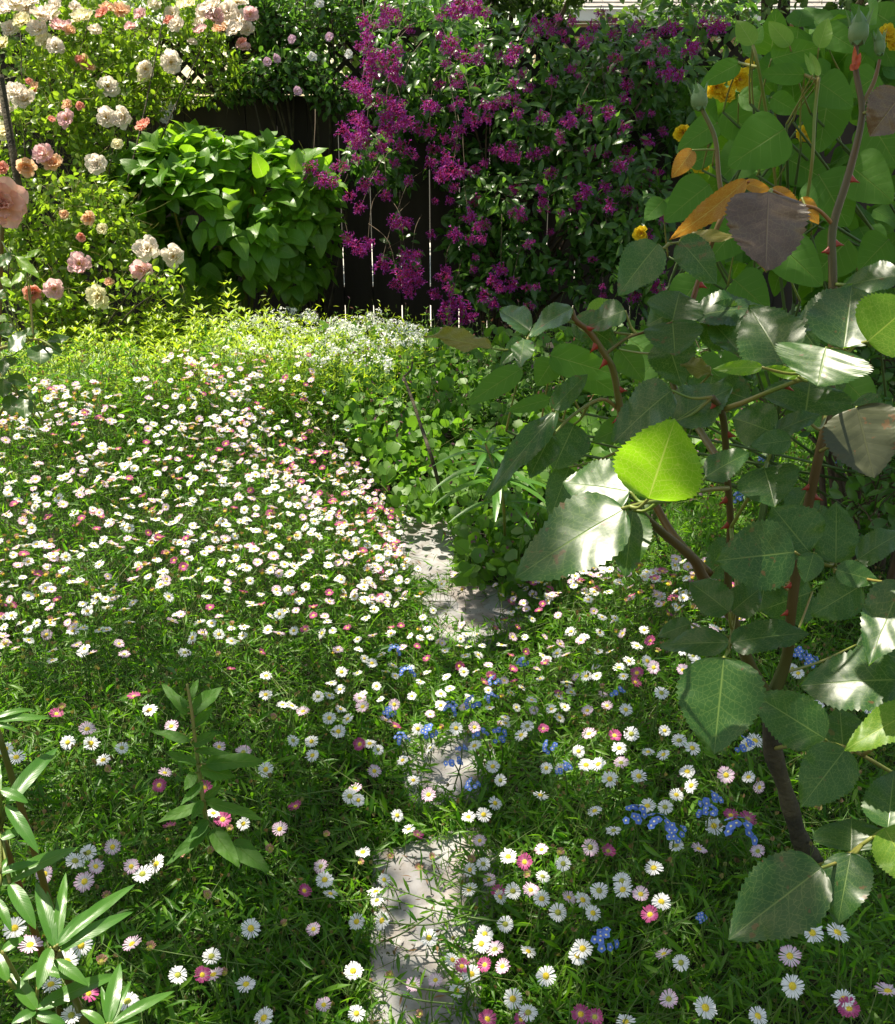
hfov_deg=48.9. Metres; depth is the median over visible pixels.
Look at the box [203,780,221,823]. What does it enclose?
daisy
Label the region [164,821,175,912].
daisy
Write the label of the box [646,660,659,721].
daisy
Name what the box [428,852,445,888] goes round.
daisy
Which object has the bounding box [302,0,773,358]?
clematis
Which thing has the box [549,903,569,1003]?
daisy
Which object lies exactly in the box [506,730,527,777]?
daisy
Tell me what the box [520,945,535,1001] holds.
daisy
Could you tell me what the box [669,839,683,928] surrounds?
daisy
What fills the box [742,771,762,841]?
daisy
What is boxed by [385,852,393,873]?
daisy
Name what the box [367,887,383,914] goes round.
daisy
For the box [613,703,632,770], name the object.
daisy
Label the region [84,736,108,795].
daisy
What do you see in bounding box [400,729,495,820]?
stepping stone
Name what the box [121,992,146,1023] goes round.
daisy
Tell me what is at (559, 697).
daisy
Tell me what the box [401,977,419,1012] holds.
daisy
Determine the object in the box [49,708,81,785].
daisy
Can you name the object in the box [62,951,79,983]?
daisy
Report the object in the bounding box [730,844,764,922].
daisy
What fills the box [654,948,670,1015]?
daisy
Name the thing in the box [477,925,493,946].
daisy
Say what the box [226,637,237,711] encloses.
daisy
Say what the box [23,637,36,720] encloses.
daisy
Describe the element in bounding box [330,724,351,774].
daisy
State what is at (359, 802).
daisy
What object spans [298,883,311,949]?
daisy
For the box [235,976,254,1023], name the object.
daisy
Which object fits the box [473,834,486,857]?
daisy
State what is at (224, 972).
daisy
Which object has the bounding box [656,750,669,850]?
daisy
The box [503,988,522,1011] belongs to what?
daisy
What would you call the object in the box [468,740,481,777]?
daisy
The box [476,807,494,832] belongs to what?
daisy
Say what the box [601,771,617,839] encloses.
daisy
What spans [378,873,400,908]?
daisy
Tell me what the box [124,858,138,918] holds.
daisy
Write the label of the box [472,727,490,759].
forget me not
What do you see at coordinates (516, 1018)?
daisy
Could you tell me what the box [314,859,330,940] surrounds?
daisy
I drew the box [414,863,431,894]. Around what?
daisy
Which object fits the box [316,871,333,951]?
daisy
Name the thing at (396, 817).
daisy
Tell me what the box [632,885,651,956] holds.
daisy
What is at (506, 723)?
daisy
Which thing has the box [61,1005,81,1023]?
daisy
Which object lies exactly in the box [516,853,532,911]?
daisy
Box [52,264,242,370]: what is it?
tall lime sprigs
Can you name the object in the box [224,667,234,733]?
daisy
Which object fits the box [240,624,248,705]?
daisy
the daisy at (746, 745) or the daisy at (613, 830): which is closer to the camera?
the daisy at (613, 830)
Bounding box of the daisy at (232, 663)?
[232,639,239,696]
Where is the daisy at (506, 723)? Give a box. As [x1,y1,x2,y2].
[501,719,513,765]
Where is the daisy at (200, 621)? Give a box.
[193,619,206,682]
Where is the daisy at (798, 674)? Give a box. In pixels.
[792,669,803,691]
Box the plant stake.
[0,74,46,340]
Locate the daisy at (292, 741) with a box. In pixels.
[287,735,298,787]
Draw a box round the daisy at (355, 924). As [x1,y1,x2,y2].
[348,913,364,949]
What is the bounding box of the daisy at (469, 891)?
[462,882,477,904]
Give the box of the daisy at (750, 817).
[723,810,756,880]
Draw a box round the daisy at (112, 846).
[95,839,120,897]
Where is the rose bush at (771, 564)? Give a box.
[423,6,894,984]
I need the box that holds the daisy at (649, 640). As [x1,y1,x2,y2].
[643,635,654,696]
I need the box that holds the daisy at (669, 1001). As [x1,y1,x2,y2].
[659,988,677,1022]
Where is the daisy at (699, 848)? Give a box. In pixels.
[692,842,707,936]
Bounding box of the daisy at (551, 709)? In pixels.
[546,704,556,742]
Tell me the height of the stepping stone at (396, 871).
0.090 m
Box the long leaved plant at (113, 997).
[81,963,173,1023]
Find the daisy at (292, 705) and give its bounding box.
[287,701,297,736]
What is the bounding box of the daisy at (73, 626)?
[68,622,88,709]
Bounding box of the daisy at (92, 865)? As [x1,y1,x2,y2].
[87,858,104,959]
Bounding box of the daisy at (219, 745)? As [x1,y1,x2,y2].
[213,741,227,801]
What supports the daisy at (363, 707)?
on the ground at (368, 783)
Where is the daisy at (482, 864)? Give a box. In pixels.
[476,857,489,885]
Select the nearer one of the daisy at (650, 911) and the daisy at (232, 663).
the daisy at (650, 911)
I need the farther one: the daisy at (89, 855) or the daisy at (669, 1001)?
the daisy at (89, 855)
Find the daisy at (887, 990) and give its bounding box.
[874,982,894,1023]
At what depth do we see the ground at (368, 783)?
1.84 m
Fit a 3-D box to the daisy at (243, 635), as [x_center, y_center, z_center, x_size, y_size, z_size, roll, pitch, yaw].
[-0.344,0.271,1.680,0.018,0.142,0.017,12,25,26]
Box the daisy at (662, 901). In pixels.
[648,892,670,1001]
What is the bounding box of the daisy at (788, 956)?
[779,945,801,1023]
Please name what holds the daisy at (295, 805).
on the ground at (368, 783)
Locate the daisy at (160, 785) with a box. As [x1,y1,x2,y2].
[152,777,170,871]
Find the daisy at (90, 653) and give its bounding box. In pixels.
[88,650,100,708]
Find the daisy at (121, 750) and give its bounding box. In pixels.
[115,742,127,812]
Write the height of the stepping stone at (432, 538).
0.089 m
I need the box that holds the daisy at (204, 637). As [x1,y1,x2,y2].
[203,636,218,687]
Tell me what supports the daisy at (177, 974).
on the ground cover at (864, 953)
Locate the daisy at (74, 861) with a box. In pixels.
[65,852,84,950]
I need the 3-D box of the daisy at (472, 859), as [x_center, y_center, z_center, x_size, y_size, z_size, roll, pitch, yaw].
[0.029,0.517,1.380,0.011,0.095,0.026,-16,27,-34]
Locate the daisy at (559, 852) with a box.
[556,847,573,924]
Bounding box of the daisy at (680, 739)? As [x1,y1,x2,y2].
[670,734,686,818]
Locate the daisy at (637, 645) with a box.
[630,641,642,715]
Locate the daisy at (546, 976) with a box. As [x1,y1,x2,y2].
[536,966,559,1021]
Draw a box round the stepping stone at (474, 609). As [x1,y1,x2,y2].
[416,583,534,661]
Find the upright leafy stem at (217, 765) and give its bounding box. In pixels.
[150,679,269,880]
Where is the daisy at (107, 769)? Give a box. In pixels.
[104,765,127,857]
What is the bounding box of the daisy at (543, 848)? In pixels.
[535,843,547,931]
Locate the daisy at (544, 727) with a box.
[539,723,549,782]
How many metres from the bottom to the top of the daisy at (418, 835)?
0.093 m
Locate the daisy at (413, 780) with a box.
[408,776,426,824]
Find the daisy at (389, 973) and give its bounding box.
[382,970,393,1000]
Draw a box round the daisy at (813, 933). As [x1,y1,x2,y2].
[787,926,823,1023]
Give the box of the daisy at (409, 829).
[403,824,414,855]
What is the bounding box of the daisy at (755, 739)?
[748,733,761,798]
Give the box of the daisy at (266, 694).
[259,690,271,758]
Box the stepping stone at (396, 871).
[363,825,504,1023]
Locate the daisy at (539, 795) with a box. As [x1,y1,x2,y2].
[528,791,548,823]
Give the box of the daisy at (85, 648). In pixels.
[79,644,90,706]
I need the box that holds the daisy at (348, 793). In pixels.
[342,788,357,851]
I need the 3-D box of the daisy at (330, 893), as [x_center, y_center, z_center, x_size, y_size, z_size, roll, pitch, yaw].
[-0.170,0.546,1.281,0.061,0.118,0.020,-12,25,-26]
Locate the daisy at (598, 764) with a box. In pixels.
[590,757,610,843]
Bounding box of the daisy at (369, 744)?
[365,739,378,783]
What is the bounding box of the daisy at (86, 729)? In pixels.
[79,721,107,808]
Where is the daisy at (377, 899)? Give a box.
[370,894,383,928]
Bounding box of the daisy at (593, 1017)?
[586,1008,602,1023]
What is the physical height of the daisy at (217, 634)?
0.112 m
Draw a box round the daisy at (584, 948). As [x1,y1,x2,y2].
[571,939,592,1005]
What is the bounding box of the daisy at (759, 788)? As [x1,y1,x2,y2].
[739,781,764,858]
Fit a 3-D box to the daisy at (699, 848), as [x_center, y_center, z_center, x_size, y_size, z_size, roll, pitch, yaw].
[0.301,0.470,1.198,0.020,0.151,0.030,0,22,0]
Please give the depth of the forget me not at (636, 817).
1.23 m
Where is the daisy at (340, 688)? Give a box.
[334,684,346,741]
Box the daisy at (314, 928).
[298,922,319,987]
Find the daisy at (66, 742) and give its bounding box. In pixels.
[60,735,89,810]
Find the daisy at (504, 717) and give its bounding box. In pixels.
[492,715,508,746]
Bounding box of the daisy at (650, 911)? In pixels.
[625,904,657,969]
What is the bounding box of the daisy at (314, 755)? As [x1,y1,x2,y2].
[305,749,318,804]
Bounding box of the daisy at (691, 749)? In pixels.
[674,742,700,805]
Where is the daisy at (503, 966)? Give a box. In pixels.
[495,958,519,997]
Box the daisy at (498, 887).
[491,884,513,944]
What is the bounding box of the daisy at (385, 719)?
[376,716,391,761]
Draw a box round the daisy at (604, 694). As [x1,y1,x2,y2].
[598,691,607,750]
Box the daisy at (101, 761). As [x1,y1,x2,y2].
[97,754,111,828]
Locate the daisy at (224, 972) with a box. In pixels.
[221,967,252,1023]
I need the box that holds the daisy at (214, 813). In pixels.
[207,808,219,881]
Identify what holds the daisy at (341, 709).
on the ground at (368, 783)
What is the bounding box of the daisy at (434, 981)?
[428,973,442,1021]
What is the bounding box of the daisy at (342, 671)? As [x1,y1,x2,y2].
[326,666,346,735]
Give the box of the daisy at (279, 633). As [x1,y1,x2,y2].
[273,631,283,703]
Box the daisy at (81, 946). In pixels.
[70,939,101,1015]
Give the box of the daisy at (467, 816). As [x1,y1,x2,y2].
[461,810,481,845]
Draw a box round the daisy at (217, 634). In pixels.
[213,629,229,684]
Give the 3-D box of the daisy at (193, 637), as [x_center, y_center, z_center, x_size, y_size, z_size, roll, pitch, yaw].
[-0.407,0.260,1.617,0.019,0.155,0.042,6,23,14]
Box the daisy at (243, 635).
[238,632,254,704]
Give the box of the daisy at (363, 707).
[355,701,368,752]
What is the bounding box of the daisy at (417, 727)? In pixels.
[412,722,423,747]
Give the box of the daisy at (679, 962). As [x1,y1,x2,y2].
[670,954,689,1017]
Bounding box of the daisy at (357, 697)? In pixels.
[353,693,365,719]
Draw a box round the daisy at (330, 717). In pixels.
[323,712,336,788]
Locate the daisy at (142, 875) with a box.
[132,865,168,940]
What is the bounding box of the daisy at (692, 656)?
[681,654,697,729]
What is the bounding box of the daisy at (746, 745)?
[741,737,757,807]
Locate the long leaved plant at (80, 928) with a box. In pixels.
[21,873,136,1023]
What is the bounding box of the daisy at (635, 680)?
[631,676,641,744]
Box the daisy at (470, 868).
[464,862,476,889]
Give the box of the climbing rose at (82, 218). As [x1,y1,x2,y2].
[0,0,270,345]
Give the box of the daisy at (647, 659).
[633,655,651,730]
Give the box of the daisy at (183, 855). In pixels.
[180,854,188,929]
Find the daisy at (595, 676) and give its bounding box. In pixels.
[584,672,601,721]
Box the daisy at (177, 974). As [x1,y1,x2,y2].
[168,965,186,1019]
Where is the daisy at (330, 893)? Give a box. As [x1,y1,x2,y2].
[305,889,337,953]
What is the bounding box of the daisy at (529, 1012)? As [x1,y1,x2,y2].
[518,1003,537,1021]
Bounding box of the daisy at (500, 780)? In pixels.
[494,774,512,819]
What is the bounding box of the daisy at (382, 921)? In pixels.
[375,911,389,948]
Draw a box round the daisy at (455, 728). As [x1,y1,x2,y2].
[449,722,462,750]
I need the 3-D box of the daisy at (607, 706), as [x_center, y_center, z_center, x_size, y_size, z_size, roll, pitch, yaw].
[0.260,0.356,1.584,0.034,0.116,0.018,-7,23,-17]
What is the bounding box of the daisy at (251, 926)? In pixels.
[241,918,285,1013]
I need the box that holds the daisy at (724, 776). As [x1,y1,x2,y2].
[717,766,734,859]
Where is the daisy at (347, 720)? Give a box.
[342,714,359,770]
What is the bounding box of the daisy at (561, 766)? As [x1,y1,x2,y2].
[542,763,563,842]
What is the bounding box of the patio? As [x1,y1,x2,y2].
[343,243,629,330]
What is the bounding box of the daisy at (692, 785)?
[649,779,698,881]
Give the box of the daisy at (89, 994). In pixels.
[82,988,98,1008]
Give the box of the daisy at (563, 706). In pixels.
[556,703,569,742]
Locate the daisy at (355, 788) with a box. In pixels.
[349,782,362,819]
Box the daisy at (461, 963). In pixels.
[454,957,469,985]
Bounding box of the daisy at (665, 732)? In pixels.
[659,725,670,782]
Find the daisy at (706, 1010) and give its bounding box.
[693,996,717,1023]
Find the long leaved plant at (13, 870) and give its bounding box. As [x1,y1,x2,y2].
[0,749,77,1023]
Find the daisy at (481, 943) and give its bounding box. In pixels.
[473,935,491,966]
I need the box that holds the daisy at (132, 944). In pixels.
[122,935,148,1023]
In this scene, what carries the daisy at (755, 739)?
on the ground at (368, 783)
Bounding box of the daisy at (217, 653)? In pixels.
[215,651,237,730]
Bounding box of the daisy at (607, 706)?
[601,700,612,719]
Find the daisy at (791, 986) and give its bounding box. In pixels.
[769,974,804,1023]
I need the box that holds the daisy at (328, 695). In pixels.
[324,692,344,767]
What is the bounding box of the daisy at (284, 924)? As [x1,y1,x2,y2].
[280,919,288,1004]
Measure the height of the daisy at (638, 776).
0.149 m
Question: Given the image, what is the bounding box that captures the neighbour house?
[533,0,867,67]
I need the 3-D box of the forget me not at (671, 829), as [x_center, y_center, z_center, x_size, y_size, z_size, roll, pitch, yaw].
[0.265,0.451,1.204,0.040,0.174,0.026,9,24,20]
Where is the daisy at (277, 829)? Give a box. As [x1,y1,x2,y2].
[272,821,287,891]
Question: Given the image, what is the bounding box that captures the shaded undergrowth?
[693,292,894,651]
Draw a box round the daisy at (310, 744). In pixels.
[305,736,322,806]
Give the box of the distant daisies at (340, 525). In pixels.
[0,345,743,749]
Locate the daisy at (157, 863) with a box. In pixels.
[148,854,179,941]
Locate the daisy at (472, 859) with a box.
[464,855,475,880]
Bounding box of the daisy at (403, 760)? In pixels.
[397,756,412,775]
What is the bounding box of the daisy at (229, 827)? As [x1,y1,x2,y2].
[218,824,233,905]
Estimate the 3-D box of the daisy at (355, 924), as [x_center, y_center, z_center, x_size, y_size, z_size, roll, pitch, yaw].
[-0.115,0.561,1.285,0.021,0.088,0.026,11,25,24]
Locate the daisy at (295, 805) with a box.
[288,800,301,870]
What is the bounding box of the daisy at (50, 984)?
[41,976,61,1010]
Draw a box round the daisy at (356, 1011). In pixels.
[348,1005,365,1023]
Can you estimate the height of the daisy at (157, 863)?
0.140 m
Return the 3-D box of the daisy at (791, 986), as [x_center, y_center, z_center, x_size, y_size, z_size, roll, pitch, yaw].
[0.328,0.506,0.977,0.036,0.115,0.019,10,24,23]
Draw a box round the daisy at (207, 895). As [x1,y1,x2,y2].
[203,889,242,971]
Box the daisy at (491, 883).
[483,873,498,904]
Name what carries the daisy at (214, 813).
on the ground cover at (864, 953)
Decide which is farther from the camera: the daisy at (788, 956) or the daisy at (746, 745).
the daisy at (746, 745)
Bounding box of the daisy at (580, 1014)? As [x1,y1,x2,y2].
[568,1004,588,1023]
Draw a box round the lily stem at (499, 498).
[433,429,545,535]
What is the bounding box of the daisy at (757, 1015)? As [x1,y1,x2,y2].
[749,1006,767,1023]
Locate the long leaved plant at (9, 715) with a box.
[0,708,65,953]
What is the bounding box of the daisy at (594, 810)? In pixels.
[565,806,601,880]
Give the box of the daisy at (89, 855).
[80,844,110,940]
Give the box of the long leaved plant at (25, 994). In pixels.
[0,937,111,1023]
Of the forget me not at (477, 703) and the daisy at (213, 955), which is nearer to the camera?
the daisy at (213, 955)
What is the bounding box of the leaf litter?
[2,440,872,1023]
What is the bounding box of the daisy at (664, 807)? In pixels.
[657,800,672,886]
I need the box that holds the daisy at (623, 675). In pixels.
[618,673,630,741]
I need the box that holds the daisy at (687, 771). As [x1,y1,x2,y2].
[679,765,694,840]
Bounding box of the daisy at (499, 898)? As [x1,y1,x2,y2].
[494,889,506,914]
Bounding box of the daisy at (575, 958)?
[568,947,586,984]
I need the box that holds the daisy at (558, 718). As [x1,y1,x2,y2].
[554,712,572,738]
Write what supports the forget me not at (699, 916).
on the ground cover at (864, 953)
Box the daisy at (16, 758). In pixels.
[9,749,38,814]
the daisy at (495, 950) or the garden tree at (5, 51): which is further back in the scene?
the garden tree at (5, 51)
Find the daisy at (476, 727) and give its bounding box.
[468,721,483,736]
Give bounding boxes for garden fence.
[0,25,894,341]
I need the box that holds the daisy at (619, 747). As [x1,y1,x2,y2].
[612,742,626,812]
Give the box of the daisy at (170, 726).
[164,719,178,796]
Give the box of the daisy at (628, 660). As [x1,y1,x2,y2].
[622,656,634,726]
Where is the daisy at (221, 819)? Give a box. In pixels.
[213,812,231,881]
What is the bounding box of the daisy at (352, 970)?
[343,961,363,1018]
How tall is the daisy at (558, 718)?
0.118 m
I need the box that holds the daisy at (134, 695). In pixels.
[127,691,159,769]
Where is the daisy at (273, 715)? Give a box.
[271,713,288,788]
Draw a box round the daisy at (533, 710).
[529,706,537,754]
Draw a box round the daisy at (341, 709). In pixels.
[336,705,352,756]
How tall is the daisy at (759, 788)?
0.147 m
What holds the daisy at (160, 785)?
on the ground at (368, 783)
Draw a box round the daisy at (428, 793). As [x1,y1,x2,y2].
[417,787,435,838]
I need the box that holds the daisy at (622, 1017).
[616,1014,635,1023]
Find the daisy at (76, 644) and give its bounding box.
[71,641,104,687]
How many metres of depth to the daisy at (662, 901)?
1.13 m
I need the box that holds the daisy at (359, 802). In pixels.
[351,794,364,834]
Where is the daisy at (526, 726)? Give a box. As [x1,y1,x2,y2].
[521,721,533,769]
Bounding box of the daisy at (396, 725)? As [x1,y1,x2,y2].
[391,722,400,757]
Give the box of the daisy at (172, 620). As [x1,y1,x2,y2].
[167,617,204,690]
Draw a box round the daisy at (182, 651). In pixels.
[178,648,192,730]
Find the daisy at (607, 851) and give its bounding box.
[602,843,624,938]
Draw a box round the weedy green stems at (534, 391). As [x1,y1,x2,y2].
[309,297,702,453]
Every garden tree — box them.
[0,0,126,95]
[9,0,422,95]
[285,0,482,262]
[439,0,592,151]
[533,25,743,95]
[576,0,894,95]
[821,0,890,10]
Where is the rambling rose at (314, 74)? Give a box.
[154,0,383,351]
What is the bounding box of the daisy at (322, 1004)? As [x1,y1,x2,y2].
[315,997,334,1021]
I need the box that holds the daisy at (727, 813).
[723,808,738,871]
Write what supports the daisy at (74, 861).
on the ground cover at (864, 953)
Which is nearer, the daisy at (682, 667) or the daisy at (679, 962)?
the daisy at (679, 962)
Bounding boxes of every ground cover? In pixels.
[0,323,894,1023]
[312,291,892,618]
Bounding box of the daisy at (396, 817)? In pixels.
[391,809,410,832]
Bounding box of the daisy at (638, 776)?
[624,769,646,858]
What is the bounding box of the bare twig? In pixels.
[402,361,440,486]
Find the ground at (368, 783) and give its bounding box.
[0,129,894,1023]
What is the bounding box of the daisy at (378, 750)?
[372,745,385,798]
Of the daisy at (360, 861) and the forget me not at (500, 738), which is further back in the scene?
the forget me not at (500, 738)
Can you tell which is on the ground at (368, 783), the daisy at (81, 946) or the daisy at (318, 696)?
the daisy at (318, 696)
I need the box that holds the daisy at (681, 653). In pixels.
[675,651,685,698]
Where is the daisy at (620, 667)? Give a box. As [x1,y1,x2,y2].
[601,663,625,729]
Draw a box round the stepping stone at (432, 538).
[385,516,458,596]
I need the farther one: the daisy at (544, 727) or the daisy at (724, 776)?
the daisy at (544, 727)
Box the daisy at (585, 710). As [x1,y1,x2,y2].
[578,705,593,778]
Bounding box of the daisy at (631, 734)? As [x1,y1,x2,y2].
[624,726,638,794]
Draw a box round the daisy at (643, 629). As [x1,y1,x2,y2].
[639,626,650,706]
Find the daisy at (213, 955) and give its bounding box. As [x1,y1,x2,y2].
[202,947,230,1022]
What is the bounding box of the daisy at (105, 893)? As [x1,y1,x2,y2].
[101,891,116,957]
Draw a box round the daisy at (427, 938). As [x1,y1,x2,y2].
[420,929,442,958]
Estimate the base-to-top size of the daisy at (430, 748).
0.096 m
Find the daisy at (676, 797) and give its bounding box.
[670,788,682,887]
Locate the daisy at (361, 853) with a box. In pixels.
[355,846,369,887]
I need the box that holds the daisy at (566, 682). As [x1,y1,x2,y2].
[553,681,571,740]
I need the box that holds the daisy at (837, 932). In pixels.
[826,922,849,1022]
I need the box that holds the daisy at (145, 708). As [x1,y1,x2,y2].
[142,704,175,792]
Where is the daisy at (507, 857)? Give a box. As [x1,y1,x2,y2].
[495,848,516,897]
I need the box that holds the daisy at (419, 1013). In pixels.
[416,1009,422,1023]
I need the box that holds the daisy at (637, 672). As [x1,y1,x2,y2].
[623,667,643,733]
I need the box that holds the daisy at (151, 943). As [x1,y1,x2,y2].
[146,940,176,1018]
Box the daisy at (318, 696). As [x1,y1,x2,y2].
[296,691,323,751]
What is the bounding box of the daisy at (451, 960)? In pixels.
[445,953,459,990]
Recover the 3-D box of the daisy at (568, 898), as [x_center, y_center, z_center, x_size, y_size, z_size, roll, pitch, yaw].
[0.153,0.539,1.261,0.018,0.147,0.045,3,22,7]
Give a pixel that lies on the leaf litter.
(426, 880)
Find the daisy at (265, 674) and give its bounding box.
[256,672,271,732]
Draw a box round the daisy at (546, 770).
[540,762,552,793]
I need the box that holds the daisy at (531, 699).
[527,696,538,769]
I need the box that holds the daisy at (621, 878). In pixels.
[601,872,630,971]
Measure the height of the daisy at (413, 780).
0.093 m
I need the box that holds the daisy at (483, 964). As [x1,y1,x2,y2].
[477,957,490,984]
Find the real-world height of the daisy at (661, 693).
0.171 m
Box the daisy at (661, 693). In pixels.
[652,687,668,793]
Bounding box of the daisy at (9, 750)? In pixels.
[0,742,13,763]
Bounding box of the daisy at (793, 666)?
[790,663,798,756]
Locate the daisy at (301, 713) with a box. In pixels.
[296,706,308,773]
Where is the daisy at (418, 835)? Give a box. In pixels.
[413,830,423,869]
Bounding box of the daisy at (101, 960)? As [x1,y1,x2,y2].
[96,954,148,1023]
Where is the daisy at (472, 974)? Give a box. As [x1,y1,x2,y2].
[461,964,479,1001]
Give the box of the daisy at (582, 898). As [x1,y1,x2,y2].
[572,891,590,994]
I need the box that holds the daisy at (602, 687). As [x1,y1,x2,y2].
[592,683,604,749]
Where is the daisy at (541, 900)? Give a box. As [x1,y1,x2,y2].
[524,889,549,971]
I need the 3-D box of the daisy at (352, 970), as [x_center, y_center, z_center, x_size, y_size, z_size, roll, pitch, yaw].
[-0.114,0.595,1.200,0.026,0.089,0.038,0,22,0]
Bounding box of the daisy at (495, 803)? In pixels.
[488,796,501,824]
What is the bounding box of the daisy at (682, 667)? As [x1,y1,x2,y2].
[676,664,687,749]
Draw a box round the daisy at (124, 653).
[119,650,137,712]
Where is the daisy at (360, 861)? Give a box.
[354,858,363,892]
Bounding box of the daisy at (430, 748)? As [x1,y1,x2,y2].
[426,744,434,769]
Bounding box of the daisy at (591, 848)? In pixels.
[581,838,600,914]
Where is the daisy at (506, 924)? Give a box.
[497,916,512,968]
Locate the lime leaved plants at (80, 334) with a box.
[0,299,344,454]
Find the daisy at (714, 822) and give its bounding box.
[705,817,724,895]
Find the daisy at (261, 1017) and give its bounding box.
[254,1006,272,1023]
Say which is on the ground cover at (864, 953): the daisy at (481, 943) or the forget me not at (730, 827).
the forget me not at (730, 827)
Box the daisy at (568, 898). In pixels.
[562,891,574,961]
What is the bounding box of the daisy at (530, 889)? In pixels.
[522,882,538,936]
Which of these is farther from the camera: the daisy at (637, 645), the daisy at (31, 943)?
the daisy at (637, 645)
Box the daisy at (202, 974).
[194,965,224,1019]
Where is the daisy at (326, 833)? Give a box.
[323,830,339,896]
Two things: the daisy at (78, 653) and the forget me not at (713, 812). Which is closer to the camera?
the forget me not at (713, 812)
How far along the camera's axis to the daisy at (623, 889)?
1.17 m
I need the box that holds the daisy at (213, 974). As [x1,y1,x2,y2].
[203,967,222,1022]
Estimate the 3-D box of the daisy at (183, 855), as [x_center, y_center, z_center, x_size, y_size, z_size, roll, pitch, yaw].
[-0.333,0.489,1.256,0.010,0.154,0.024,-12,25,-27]
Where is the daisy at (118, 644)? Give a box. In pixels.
[114,639,129,716]
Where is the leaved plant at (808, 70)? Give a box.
[466,0,894,622]
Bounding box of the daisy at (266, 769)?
[258,762,278,839]
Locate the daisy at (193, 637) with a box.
[187,632,210,682]
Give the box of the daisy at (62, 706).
[58,703,82,783]
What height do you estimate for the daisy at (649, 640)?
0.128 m
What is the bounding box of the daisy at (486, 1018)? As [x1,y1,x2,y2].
[478,1009,496,1023]
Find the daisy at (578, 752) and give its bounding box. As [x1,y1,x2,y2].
[571,744,584,840]
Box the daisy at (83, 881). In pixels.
[71,871,94,958]
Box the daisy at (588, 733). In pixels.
[572,727,596,803]
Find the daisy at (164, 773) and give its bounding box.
[158,767,185,862]
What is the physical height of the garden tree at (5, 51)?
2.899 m
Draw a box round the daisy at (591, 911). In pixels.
[580,905,600,973]
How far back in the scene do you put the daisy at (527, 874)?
1.28 m
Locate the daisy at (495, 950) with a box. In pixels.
[482,941,503,956]
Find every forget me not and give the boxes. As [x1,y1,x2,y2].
[376,705,396,758]
[388,644,400,690]
[393,731,409,772]
[398,665,415,708]
[420,723,437,763]
[443,701,457,740]
[443,756,462,801]
[453,744,467,788]
[455,777,480,829]
[463,695,480,729]
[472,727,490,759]
[484,692,498,728]
[488,675,501,709]
[492,727,506,772]
[516,657,528,700]
[542,739,557,804]
[555,760,571,845]
[591,927,618,1005]
[610,686,625,755]
[622,804,646,904]
[640,813,670,917]
[655,822,686,897]
[684,804,717,902]
[691,912,706,1007]
[696,790,723,884]
[724,817,757,869]
[733,491,742,515]
[735,456,765,507]
[735,735,754,820]
[793,646,807,689]
[796,654,818,691]
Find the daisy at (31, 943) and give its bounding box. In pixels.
[18,934,42,1023]
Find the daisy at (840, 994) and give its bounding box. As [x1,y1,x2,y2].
[815,989,854,1023]
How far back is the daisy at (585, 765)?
1.41 m
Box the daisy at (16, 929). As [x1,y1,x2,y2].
[2,917,31,1008]
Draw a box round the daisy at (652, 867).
[637,859,663,954]
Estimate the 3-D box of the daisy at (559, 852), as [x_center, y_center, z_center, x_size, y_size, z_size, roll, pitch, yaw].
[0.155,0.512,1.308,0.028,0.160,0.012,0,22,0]
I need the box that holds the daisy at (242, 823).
[236,817,249,898]
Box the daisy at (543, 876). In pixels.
[536,870,554,954]
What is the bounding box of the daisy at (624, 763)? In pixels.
[614,756,628,836]
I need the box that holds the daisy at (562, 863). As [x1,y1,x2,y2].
[556,856,570,945]
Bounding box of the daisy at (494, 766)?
[479,760,499,807]
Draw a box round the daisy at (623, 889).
[612,881,632,969]
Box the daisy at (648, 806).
[636,798,656,852]
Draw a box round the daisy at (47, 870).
[36,866,52,881]
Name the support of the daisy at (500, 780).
on the ground at (368, 783)
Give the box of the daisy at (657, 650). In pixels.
[655,647,663,690]
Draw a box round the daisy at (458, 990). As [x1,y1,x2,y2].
[449,984,464,1023]
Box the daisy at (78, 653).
[76,649,89,703]
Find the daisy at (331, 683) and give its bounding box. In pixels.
[327,680,336,723]
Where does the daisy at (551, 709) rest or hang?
on the ground at (368, 783)
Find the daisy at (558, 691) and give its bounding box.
[546,689,562,731]
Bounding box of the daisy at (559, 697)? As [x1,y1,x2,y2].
[555,693,571,756]
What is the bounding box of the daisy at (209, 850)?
[206,846,213,942]
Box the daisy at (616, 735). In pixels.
[608,728,621,777]
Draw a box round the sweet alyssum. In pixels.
[197,286,455,461]
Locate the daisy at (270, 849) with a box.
[265,843,281,922]
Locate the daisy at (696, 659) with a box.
[673,656,700,742]
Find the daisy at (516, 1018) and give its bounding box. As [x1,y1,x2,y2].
[514,1011,527,1023]
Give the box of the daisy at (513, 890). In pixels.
[504,882,524,911]
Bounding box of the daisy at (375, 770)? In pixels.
[367,764,381,796]
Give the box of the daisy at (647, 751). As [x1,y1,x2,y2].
[639,748,654,788]
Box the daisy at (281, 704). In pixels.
[278,702,299,738]
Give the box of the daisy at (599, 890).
[587,882,607,933]
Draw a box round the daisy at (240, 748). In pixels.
[232,745,251,802]
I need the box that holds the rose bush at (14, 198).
[0,176,69,685]
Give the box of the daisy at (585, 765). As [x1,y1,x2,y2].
[573,758,592,809]
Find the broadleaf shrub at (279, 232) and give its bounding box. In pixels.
[94,119,348,343]
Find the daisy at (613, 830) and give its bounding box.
[603,826,620,908]
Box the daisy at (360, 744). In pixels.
[353,737,365,794]
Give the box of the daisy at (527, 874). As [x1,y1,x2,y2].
[523,869,546,945]

